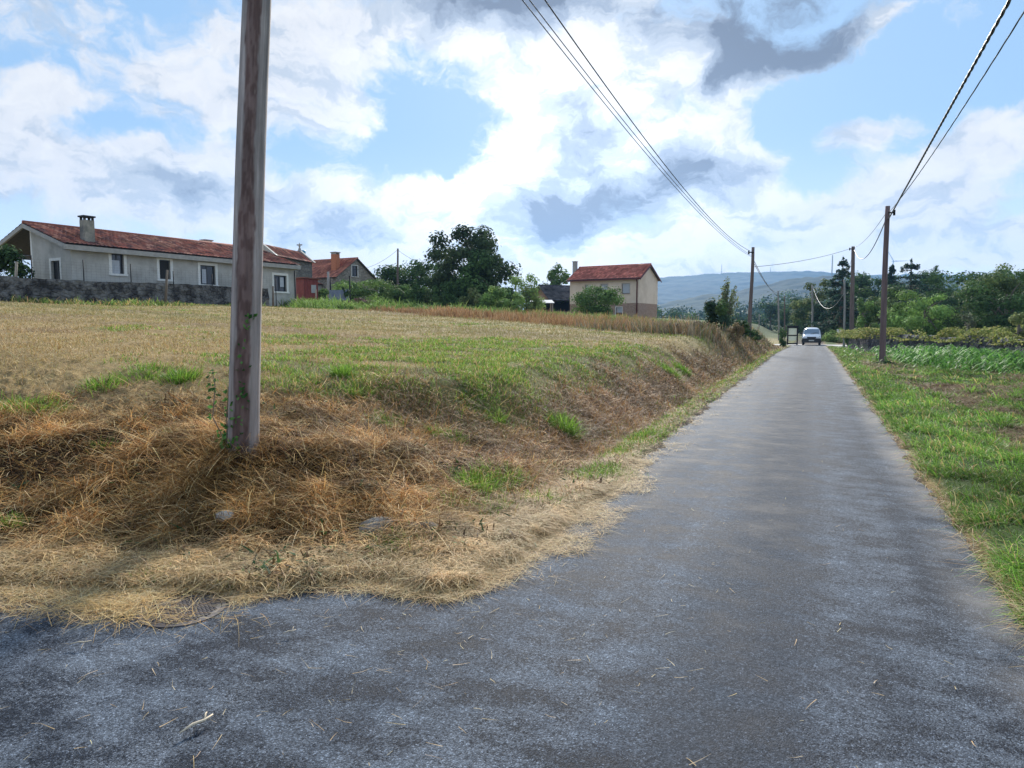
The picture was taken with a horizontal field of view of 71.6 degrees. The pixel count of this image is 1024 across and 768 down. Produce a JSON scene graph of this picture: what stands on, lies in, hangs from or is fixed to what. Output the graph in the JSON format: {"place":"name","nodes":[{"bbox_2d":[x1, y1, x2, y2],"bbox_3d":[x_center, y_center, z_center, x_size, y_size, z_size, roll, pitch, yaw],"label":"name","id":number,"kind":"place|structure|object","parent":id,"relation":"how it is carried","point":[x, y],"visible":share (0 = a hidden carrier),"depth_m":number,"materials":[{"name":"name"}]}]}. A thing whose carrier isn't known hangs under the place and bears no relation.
{"place":"outdoors","nodes":[
{"label":"outdoors","id":0,"kind":"place"},
{"bbox_2d":[0,345,1023,767],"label":"road","id":1,"kind":"structure","parent":0,"point":[740,619],"depth_m":3.72,"materials":[{"name":"grey asphalt"}]},
{"bbox_2d":[138,595,225,627],"bbox_3d":[-1.986,1.395,4.289,0.484,0.069,0.484,0,5,-6],"label":"manhole cover","id":2,"kind":"object","parent":1,"relation":"on","point":[206,607],"visible":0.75,"depth_m":4.26,"materials":[{"name":"metal"}]},
{"bbox_2d":[180,712,212,732],"bbox_3d":[-1.340,1.440,3.025,0.044,0.019,0.157,2,5,19],"label":"stick","id":3,"kind":"object","parent":1,"relation":"on","point":[197,722],"visible":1,"depth_m":3.02,"materials":[{"name":"brown wood"}]},
{"bbox_2d":[0,300,1023,624],"bbox_3d":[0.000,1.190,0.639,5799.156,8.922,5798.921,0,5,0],"label":"ground","id":4,"kind":"structure","parent":0,"point":[76,373],"depth_m":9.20,"materials":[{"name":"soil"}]},
{"bbox_2d":[0,244,35,277],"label":"dark shrub","id":5,"kind":"object","parent":4,"relation":"on","point":[7,252],"visible":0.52,"depth_m":36.79,"materials":[{"name":"green plant"}]},
{"bbox_2d":[0,276,268,305],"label":"boundary wall","id":6,"kind":"structure","parent":4,"relation":"on","point":[17,287],"depth_m":38.35,"materials":[{"name":"grey stone"}]},
{"bbox_2d":[0,255,276,305],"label":"wire fence","id":7,"kind":"object","parent":4,"relation":"on","point":[121,273],"visible":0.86,"depth_m":38.88,"materials":[{"name":"black metal"}]},
{"bbox_2d":[0,215,300,306],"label":"farmhouse","id":8,"kind":"object","parent":4,"relation":"on","point":[86,241],"visible":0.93,"depth_m":41.98,"materials":[{"name":"white paint"}]},
{"bbox_2d":[49,257,61,279],"bbox_3d":[-25.183,-6.129,39.293,1.260,1.655,0.250,3,6,31],"label":"window","id":9,"kind":"structure","parent":8,"relation":"in","point":[57,261],"depth_m":39.39,"materials":[{"name":"glass"}]},
{"bbox_2d":[108,253,127,275],"bbox_3d":[-22.573,-6.893,40.598,0.250,1.412,1.101,3,6,31],"label":"window","id":10,"kind":"structure","parent":8,"relation":"in","point":[115,260],"depth_m":40.65,"materials":[{"name":"white glass"}]},
{"bbox_2d":[156,258,172,281],"bbox_3d":[-21.095,-6.961,43.079,0.250,1.440,1.108,3,6,31],"label":"window","id":11,"kind":"structure","parent":8,"relation":"in","point":[162,263],"depth_m":43.13,"materials":[{"name":"white paint"}]},
{"bbox_2d":[198,262,218,285],"bbox_3d":[-19.577,-7.021,45.629,0.250,1.508,1.501,3,6,31],"label":"window","id":12,"kind":"structure","parent":8,"relation":"in","point":[203,271],"depth_m":45.67,"materials":[{"name":"white glass"}]},
{"bbox_2d":[272,272,289,293],"bbox_3d":[-16.575,-7.198,50.671,0.250,1.426,1.532,3,6,31],"label":"window","id":13,"kind":"structure","parent":8,"relation":"in","point":[280,280],"depth_m":50.76,"materials":[{"name":"white glass"}]},
{"bbox_2d":[164,270,167,301],"bbox_3d":[-19.448,-5.307,39.902,0.330,2.212,0.150,0,5,0],"label":"wooden stake","id":14,"kind":"object","parent":4,"relation":"on","point":[166,288],"visible":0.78,"depth_m":39.84,"materials":[{"name":"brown wood"}]},
{"bbox_2d":[226,0,271,459],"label":"utility pole","id":15,"kind":"object","parent":4,"relation":"on","point":[248,226],"visible":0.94,"depth_m":6.25,"materials":[{"name":"brown wood"}]},
{"bbox_2d":[206,313,257,453],"bbox_3d":[-2.532,0.000,6.365,0.522,1.271,0.183,2,5,21],"label":"ivy vine","id":16,"kind":"object","parent":15,"relation":"attached to","point":[225,426],"visible":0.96,"depth_m":6.37,"materials":[{"name":"green plant"}]},
{"bbox_2d":[522,0,747,254],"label":"cable","id":17,"kind":"object","parent":15,"relation":"attached to","point":[610,110],"visible":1,"depth_m":16.03,"materials":[{"name":"rubber"}]},
{"bbox_2d":[529,0,746,252],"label":"cable","id":18,"kind":"object","parent":15,"relation":"attached to","point":[615,110],"visible":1,"depth_m":16.32,"materials":[{"name":"rubber"}]},
{"bbox_2d":[544,0,751,251],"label":"cable","id":19,"kind":"object","parent":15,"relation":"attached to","point":[623,109],"visible":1,"depth_m":15.83,"materials":[{"name":"rubber"}]},
{"bbox_2d":[263,243,315,277],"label":"granary","id":20,"kind":"structure","parent":4,"relation":"on","point":[302,259],"depth_m":72.63,"materials":[{"name":"stone"}]},
{"bbox_2d":[296,277,320,301],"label":"garden shed","id":21,"kind":"structure","parent":4,"relation":"on","point":[306,287],"depth_m":55.85,"materials":[{"name":"red wood"}]},
{"bbox_2d":[0,368,642,603],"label":"cut hay","id":22,"kind":"object","parent":4,"relation":"on","point":[152,523],"visible":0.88,"depth_m":5.91,"materials":[{"name":"plant"}]},
{"bbox_2d":[215,509,233,520],"bbox_3d":[-2.259,1.042,5.597,0.156,0.095,0.125,-6,12,-10],"label":"stone","id":23,"kind":"object","parent":22,"relation":"on","point":[225,514],"visible":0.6,"depth_m":5.55,"materials":[{"name":"white stone"}]},
{"bbox_2d":[357,516,399,536],"bbox_3d":[-1.048,1.146,5.577,0.352,0.192,0.266,-7,13,-19],"label":"stone","id":24,"kind":"object","parent":22,"relation":"on","point":[371,522],"visible":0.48,"depth_m":5.50,"materials":[{"name":"stone"}]},
{"bbox_2d":[403,521,437,534],"bbox_3d":[-0.709,1.147,5.493,0.320,0.149,0.200,-4,10,15],"label":"stone","id":25,"kind":"object","parent":22,"relation":"on","point":[424,522],"visible":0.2,"depth_m":5.46,"materials":[{"name":"stone"}]},
{"bbox_2d":[318,288,328,299],"bbox_3d":[-16.069,-7.197,59.593,2.121,1.649,1.926,0,5,0],"label":"bramble patch","id":26,"kind":"object","parent":4,"relation":"on","point":[323,292],"visible":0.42,"depth_m":59.00,"materials":[{"name":"green plant"}]},
{"bbox_2d":[329,290,348,300],"bbox_3d":[-13.924,-6.881,57.206,1.776,1.505,0.129,-4,6,-36],"label":"sheet panel","id":27,"kind":"object","parent":4,"relation":"on","point":[338,294],"visible":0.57,"depth_m":57.11,"materials":[{"name":"grey metal"}]},
{"bbox_2d":[312,252,375,298],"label":"stone house","id":28,"kind":"structure","parent":4,"relation":"on","point":[337,267],"depth_m":85.44,"materials":[{"name":"grey stone"}]},
{"bbox_2d":[351,265,357,276],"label":"window","id":29,"kind":"structure","parent":28,"relation":"in","point":[353,272],"depth_m":86.04,"materials":[{"name":"white glass"}]},
{"bbox_2d":[326,278,399,301],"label":"bramble patch","id":30,"kind":"object","parent":4,"relation":"on","point":[357,291],"visible":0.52,"depth_m":70.32,"materials":[{"name":"green plant"}]},
{"bbox_2d":[377,285,389,302],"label":"round bush","id":31,"kind":"object","parent":4,"relation":"on","point":[382,291],"visible":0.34,"depth_m":63.46,"materials":[{"name":"green plant"}]},
{"bbox_2d":[371,264,405,303],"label":"scrub tree","id":32,"kind":"object","parent":4,"relation":"on","point":[387,273],"visible":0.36,"depth_m":81.81,"materials":[{"name":"green plant"}]},
{"bbox_2d":[0,294,777,352],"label":"green weeds","id":33,"kind":"object","parent":4,"relation":"on","point":[332,303],"visible":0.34,"depth_m":50.43,"materials":[{"name":"green plant"}]},
{"bbox_2d":[459,288,481,307],"bbox_3d":[-3.666,-7.378,63.613,2.228,2.530,2.173,0,5,0],"label":"round bush","id":34,"kind":"object","parent":33,"relation":"on","point":[473,296],"visible":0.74,"depth_m":63.19,"materials":[{"name":"green plant"}]},
{"bbox_2d":[0,306,779,589],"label":"green grass","id":35,"kind":"structure","parent":4,"relation":"on","point":[346,371],"depth_m":10.21,"materials":[{"name":"green plant"}]},
{"bbox_2d":[397,248,398,285],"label":"utility pole","id":36,"kind":"object","parent":4,"relation":"on","point":[398,266],"visible":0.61,"depth_m":75.14,"materials":[{"name":"brown wood"}]},
{"bbox_2d":[385,288,413,307],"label":"scrub bush","id":37,"kind":"object","parent":4,"relation":"on","point":[396,294],"visible":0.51,"depth_m":68.80,"materials":[{"name":"green plant"}]},
{"bbox_2d":[384,284,431,305],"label":"bramble patch","id":38,"kind":"object","parent":4,"relation":"on","point":[405,287],"visible":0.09,"depth_m":72.26,"materials":[{"name":"green plant"}]},
{"bbox_2d":[390,258,439,291],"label":"scrub tree","id":39,"kind":"object","parent":4,"relation":"on","point":[418,272],"visible":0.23,"depth_m":83.91,"materials":[{"name":"green plant"}]},
{"bbox_2d":[410,280,425,305],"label":"round bush","id":40,"kind":"object","parent":4,"relation":"on","point":[416,294],"visible":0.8,"depth_m":65.38,"materials":[{"name":"green plant"}]},
{"bbox_2d":[70,334,783,521],"bbox_3d":[11.864,-1.730,35.484,6.346,1.918,65.092,2,5,27],"label":"cut bank growth","id":41,"kind":"object","parent":4,"relation":"on","point":[648,410],"visible":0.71,"depth_m":9.87,"materials":[{"name":"plant"}]},
{"bbox_2d":[423,289,432,306],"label":"round bush","id":42,"kind":"object","parent":4,"relation":"on","point":[428,295],"visible":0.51,"depth_m":67.36,"materials":[{"name":"green plant"}]},
{"bbox_2d":[417,274,447,298],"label":"scrub bush","id":43,"kind":"object","parent":4,"relation":"on","point":[425,280],"visible":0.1,"depth_m":79.13,"materials":[{"name":"green plant"}]},
{"bbox_2d":[422,261,456,298],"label":"scrub tree","id":44,"kind":"object","parent":4,"relation":"on","point":[435,267],"visible":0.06,"depth_m":80.96,"materials":[{"name":"green plant"}]},
{"bbox_2d":[430,281,456,306],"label":"round bush","id":45,"kind":"object","parent":4,"relation":"on","point":[448,299],"visible":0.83,"depth_m":65.17,"materials":[{"name":"green plant"}]},
{"bbox_2d":[440,288,467,305],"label":"scrub bush","id":46,"kind":"object","parent":4,"relation":"on","point":[464,292],"visible":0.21,"depth_m":68.29,"materials":[{"name":"green plant"}]},
{"bbox_2d":[423,222,522,294],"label":"broadleaf tree","id":47,"kind":"object","parent":4,"relation":"on","point":[453,258],"visible":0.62,"depth_m":71.65,"materials":[{"name":"green plant"}]},
{"bbox_2d":[446,248,501,306],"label":"broadleaf tree","id":48,"kind":"object","parent":4,"relation":"on","point":[471,272],"visible":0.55,"depth_m":68.51,"materials":[{"name":"green plant"}]},
{"bbox_2d":[477,285,507,310],"bbox_3d":[-1.663,-7.108,61.578,2.865,2.855,2.587,0,5,0],"label":"round bush","id":49,"kind":"object","parent":4,"relation":"on","point":[488,300],"visible":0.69,"depth_m":61.30,"materials":[{"name":"green plant"}]},
{"bbox_2d":[482,282,514,309],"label":"scrub bush","id":50,"kind":"object","parent":4,"relation":"on","point":[510,293],"visible":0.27,"depth_m":68.09,"materials":[{"name":"green plant"}]},
{"bbox_2d":[0,366,1006,767],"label":"straw litter","id":51,"kind":"object","parent":4,"relation":"on","point":[148,596],"visible":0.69,"depth_m":4.73,"materials":[{"name":"beige plant"}]},
{"bbox_2d":[501,291,524,311],"bbox_3d":[0.191,-6.740,60.640,1.930,2.399,1.885,-4,6,-39],"label":"round bush","id":52,"kind":"object","parent":4,"relation":"on","point":[518,300],"visible":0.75,"depth_m":60.26,"materials":[{"name":"green plant"}]},
{"bbox_2d":[508,273,545,312],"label":"willow shrub","id":53,"kind":"object","parent":4,"relation":"on","point":[528,293],"visible":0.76,"depth_m":69.07,"materials":[{"name":"green plant"}]},
{"bbox_2d":[534,285,569,313],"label":"barn","id":54,"kind":"structure","parent":4,"relation":"on","point":[555,293],"depth_m":93.86,"materials":[{"name":"brown wood"}]},
{"bbox_2d":[536,262,570,305],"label":"walnut tree","id":55,"kind":"object","parent":4,"relation":"on","point":[554,278],"visible":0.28,"depth_m":98.51,"materials":[{"name":"green plant"}]},
{"bbox_2d":[348,302,775,366],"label":"tall dry grass","id":56,"kind":"structure","parent":4,"relation":"on","point":[637,324],"depth_m":36.04,"materials":[{"name":"plant"}]},
{"bbox_2d":[569,284,626,315],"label":"bush","id":57,"kind":"object","parent":4,"relation":"on","point":[594,302],"visible":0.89,"depth_m":69.28,"materials":[{"name":"green plant"}]},
{"bbox_2d":[566,261,661,319],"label":"two storey house","id":58,"kind":"structure","parent":4,"relation":"on","point":[637,284],"depth_m":81.69,"materials":[{"name":"paint"}]},
{"bbox_2d":[615,306,622,315],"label":"window","id":59,"kind":"structure","parent":58,"relation":"in","point":[620,309],"depth_m":80.92,"materials":[{"name":"grey glass"}]},
{"bbox_2d":[621,283,629,293],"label":"window","id":60,"kind":"structure","parent":58,"relation":"in","point":[625,288],"depth_m":80.29,"materials":[{"name":"grey glass"}]},
{"bbox_2d":[703,298,734,329],"bbox_3d":[11.204,-3.700,38.772,1.587,1.983,1.549,-5,7,-45],"label":"dark shrub","id":61,"kind":"object","parent":4,"relation":"on","point":[713,310],"visible":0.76,"depth_m":38.48,"materials":[{"name":"green plant"}]},
{"bbox_2d":[712,277,739,323],"bbox_3d":[12.233,-4.461,40.755,1.523,3.522,1.686,0,5,0],"label":"wispy tree","id":62,"kind":"object","parent":4,"relation":"on","point":[725,297],"visible":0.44,"depth_m":40.55,"materials":[{"name":"green plant"}]},
{"bbox_2d":[726,322,744,346],"bbox_3d":[10.924,-2.413,34.917,0.966,1.320,0.840,0,5,0],"label":"weed clump","id":63,"kind":"object","parent":4,"relation":"on","point":[737,329],"visible":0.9,"depth_m":34.81,"materials":[{"name":"brown plant"}]},
{"bbox_2d":[732,320,750,336],"bbox_3d":[13.497,-3.272,41.853,1.293,1.052,1.171,0,5,0],"label":"dark shrub","id":64,"kind":"object","parent":4,"relation":"on","point":[746,327],"visible":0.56,"depth_m":41.74,"materials":[{"name":"green plant"}]},
{"bbox_2d":[748,247,754,335],"bbox_3d":[15.297,-5.705,45.672,0.453,6.130,0.315,0,5,0],"label":"utility pole","id":65,"kind":"object","parent":4,"relation":"on","point":[751,288],"visible":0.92,"depth_m":45.56,"materials":[{"name":"brown wood"}]},
{"bbox_2d":[747,329,762,344],"bbox_3d":[15.461,-2.948,45.912,1.626,1.286,1.465,0,5,0],"label":"dark shrub","id":66,"kind":"object","parent":4,"relation":"on","point":[756,335],"visible":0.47,"depth_m":45.76,"materials":[{"name":"green plant"}]},
{"bbox_2d":[747,302,791,330],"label":"broadleaf tree","id":67,"kind":"object","parent":4,"relation":"on","point":[772,308],"visible":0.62,"depth_m":187.92,"materials":[{"name":"green plant"}]},
{"bbox_2d":[777,291,779,339],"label":"utility pole","id":68,"kind":"object","parent":4,"relation":"on","point":[778,313],"visible":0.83,"depth_m":97.47,"materials":[{"name":"grey concrete"}]},
{"bbox_2d":[778,327,786,346],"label":"dark shrub","id":69,"kind":"object","parent":4,"relation":"on","point":[782,335],"visible":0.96,"depth_m":65.70,"materials":[{"name":"green plant"}]},
{"bbox_2d":[774,297,810,334],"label":"broadleaf tree","id":70,"kind":"object","parent":4,"relation":"on","point":[787,318],"visible":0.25,"depth_m":148.89,"materials":[{"name":"green plant"}]},
{"bbox_2d":[787,326,798,344],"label":"information board","id":71,"kind":"object","parent":4,"relation":"on","point":[792,331],"visible":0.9,"depth_m":77.77,"materials":[{"name":"black metal"}]},
{"bbox_2d":[811,285,812,327],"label":"utility pole","id":72,"kind":"object","parent":4,"relation":"on","point":[811,305],"visible":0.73,"depth_m":97.36,"materials":[{"name":"grey concrete"}]},
{"bbox_2d":[788,278,836,331],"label":"broadleaf tree","id":73,"kind":"object","parent":4,"relation":"on","point":[799,316],"visible":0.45,"depth_m":121.98,"materials":[{"name":"green plant"}]},
{"bbox_2d":[657,272,969,331],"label":"wood","id":74,"kind":"object","parent":4,"relation":"on","point":[743,314],"visible":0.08,"depth_m":309.56,"materials":[{"name":"green plant"}]},
{"bbox_2d":[808,287,858,331],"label":"broadleaf tree","id":75,"kind":"object","parent":4,"relation":"on","point":[818,309],"visible":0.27,"depth_m":99.86,"materials":[{"name":"green plant"}]},
{"bbox_2d":[821,328,845,342],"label":"creeper bush","id":76,"kind":"object","parent":4,"relation":"on","point":[828,336],"visible":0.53,"depth_m":87.84,"materials":[{"name":"green plant"}]},
{"bbox_2d":[811,255,866,328],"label":"cedar tree","id":77,"kind":"object","parent":4,"relation":"on","point":[841,275],"visible":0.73,"depth_m":91.20,"materials":[{"name":"green plant"}]},
{"bbox_2d":[843,280,845,346],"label":"utility pole","id":78,"kind":"object","parent":4,"relation":"on","point":[844,316],"visible":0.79,"depth_m":71.54,"materials":[{"name":"grey concrete"}]},
{"bbox_2d":[849,246,854,329],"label":"utility pole","id":79,"kind":"object","parent":4,"relation":"on","point":[852,285],"visible":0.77,"depth_m":65.34,"materials":[{"name":"brown wood"}]},
{"bbox_2d":[846,284,873,330],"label":"broadleaf tree","id":80,"kind":"object","parent":4,"relation":"on","point":[865,292],"visible":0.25,"depth_m":110.16,"materials":[{"name":"green plant"}]},
{"bbox_2d":[854,297,880,328],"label":"broadleaf tree","id":81,"kind":"object","parent":4,"relation":"on","point":[866,318],"visible":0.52,"depth_m":70.94,"materials":[{"name":"green plant"}]},
{"bbox_2d":[843,270,901,328],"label":"broadleaf tree","id":82,"kind":"object","parent":4,"relation":"on","point":[861,280],"visible":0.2,"depth_m":129.74,"materials":[{"name":"green plant"}]},
{"bbox_2d":[857,285,909,332],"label":"broadleaf tree","id":83,"kind":"object","parent":4,"relation":"on","point":[890,296],"visible":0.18,"depth_m":82.53,"materials":[{"name":"green plant"}]},
{"bbox_2d":[879,206,895,361],"bbox_3d":[16.730,-4.175,31.756,0.410,7.435,0.325,0,5,0],"label":"utility pole","id":84,"kind":"object","parent":4,"relation":"on","point":[883,325],"visible":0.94,"depth_m":31.66,"materials":[{"name":"red wood"}]},
{"bbox_2d":[888,0,1010,219],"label":"cable","id":85,"kind":"object","parent":84,"relation":"attached to","point":[1001,15],"visible":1,"depth_m":14.71,"materials":[{"name":"rubber"}]},
{"bbox_2d":[889,11,1023,211],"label":"cable","id":86,"kind":"object","parent":84,"relation":"attached to","point":[970,96],"visible":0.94,"depth_m":14.07,"materials":[{"name":"rubber"}]},
{"bbox_2d":[887,264,898,287],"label":"spruce tree","id":87,"kind":"object","parent":4,"relation":"on","point":[891,277],"visible":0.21,"depth_m":116.70,"materials":[{"name":"green plant"}]},
{"bbox_2d":[879,284,925,334],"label":"broadleaf tree","id":88,"kind":"object","parent":4,"relation":"on","point":[903,301],"visible":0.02,"depth_m":109.29,"materials":[{"name":"green plant"}]},
{"bbox_2d":[891,258,942,333],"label":"cedar tree","id":89,"kind":"object","parent":4,"relation":"on","point":[922,287],"visible":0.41,"depth_m":94.67,"materials":[{"name":"green plant"}]},
{"bbox_2d":[877,289,966,335],"bbox_3d":[38.207,-5.921,65.844,7.186,5.755,6.991,0,5,0],"label":"broadleaf tree","id":90,"kind":"object","parent":4,"relation":"on","point":[896,318],"visible":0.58,"depth_m":64.93,"materials":[{"name":"green plant"}]},
{"bbox_2d":[828,346,1023,666],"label":"verge grass","id":91,"kind":"structure","parent":4,"relation":"on","point":[918,416],"depth_m":10.19,"materials":[{"name":"green plant"}]},
{"bbox_2d":[833,325,1023,346],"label":"hedge","id":92,"kind":"object","parent":4,"relation":"on","point":[984,332],"visible":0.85,"depth_m":37.72,"materials":[{"name":"green plant"}]},
{"bbox_2d":[838,343,1023,375],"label":"fodder crop","id":93,"kind":"object","parent":4,"relation":"on","point":[980,358],"visible":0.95,"depth_m":29.45,"materials":[{"name":"green plant"}]},
{"bbox_2d":[848,334,1023,358],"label":"dry stone wall","id":94,"kind":"structure","parent":4,"relation":"on","point":[870,343],"depth_m":39.10,"materials":[{"name":"grey stone"}]},
{"bbox_2d":[899,269,1023,335],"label":"broadleaf tree","id":95,"kind":"object","parent":4,"relation":"on","point":[932,279],"visible":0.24,"depth_m":102.11,"materials":[{"name":"green plant"}]},
{"bbox_2d":[959,314,976,334],"bbox_3d":[37.190,-4.106,57.879,1.488,3.431,1.382,-2,5,-23],"label":"broadleaf tree","id":96,"kind":"object","parent":4,"relation":"on","point":[970,324],"visible":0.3,"depth_m":57.67,"materials":[{"name":"green plant"}]},
{"bbox_2d":[939,275,1018,330],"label":"broadleaf tree","id":97,"kind":"object","parent":4,"relation":"on","point":[956,298],"visible":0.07,"depth_m":83.11,"materials":[{"name":"green plant"}]},
{"bbox_2d":[942,269,1023,332],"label":"broadleaf tree","id":98,"kind":"object","parent":4,"relation":"on","point":[976,297],"visible":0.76,"depth_m":61.40,"materials":[{"name":"green plant"}]},
{"bbox_2d":[960,263,1023,312],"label":"broadleaf tree","id":99,"kind":"object","parent":4,"relation":"on","point":[1006,269],"visible":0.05,"depth_m":126.60,"materials":[{"name":"green plant"}]},
{"bbox_2d":[1004,312,1023,338],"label":"broadleaf tree","id":100,"kind":"object","parent":4,"relation":"on","point":[1018,320],"visible":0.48,"depth_m":51.72,"materials":[{"name":"green plant"}]},
{"bbox_2d":[0,0,1023,291],"label":"sky","id":101,"kind":"structure","parent":0,"point":[793,125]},
{"bbox_2d":[520,271,973,310],"bbox_3d":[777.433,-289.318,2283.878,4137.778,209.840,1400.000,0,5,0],"label":"hill","id":102,"kind":"structure","parent":0,"point":[671,288],"depth_m":2477.50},
{"bbox_2d":[775,344,846,345],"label":"cross road","id":103,"kind":"structure","parent":0,"point":[813,344],"depth_m":75.19,"materials":[{"name":"grey asphalt"}]},
{"bbox_2d":[801,328,822,344],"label":"van","id":104,"kind":"object","parent":103,"relation":"on","point":[811,335],"visible":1,"depth_m":75.19,"materials":[{"name":"white metal"}]},
{"bbox_2d":[658,276,972,316],"bbox_3d":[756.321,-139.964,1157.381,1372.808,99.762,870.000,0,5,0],"label":"hill","id":105,"kind":"structure","parent":0,"point":[698,302],"depth_m":1251.79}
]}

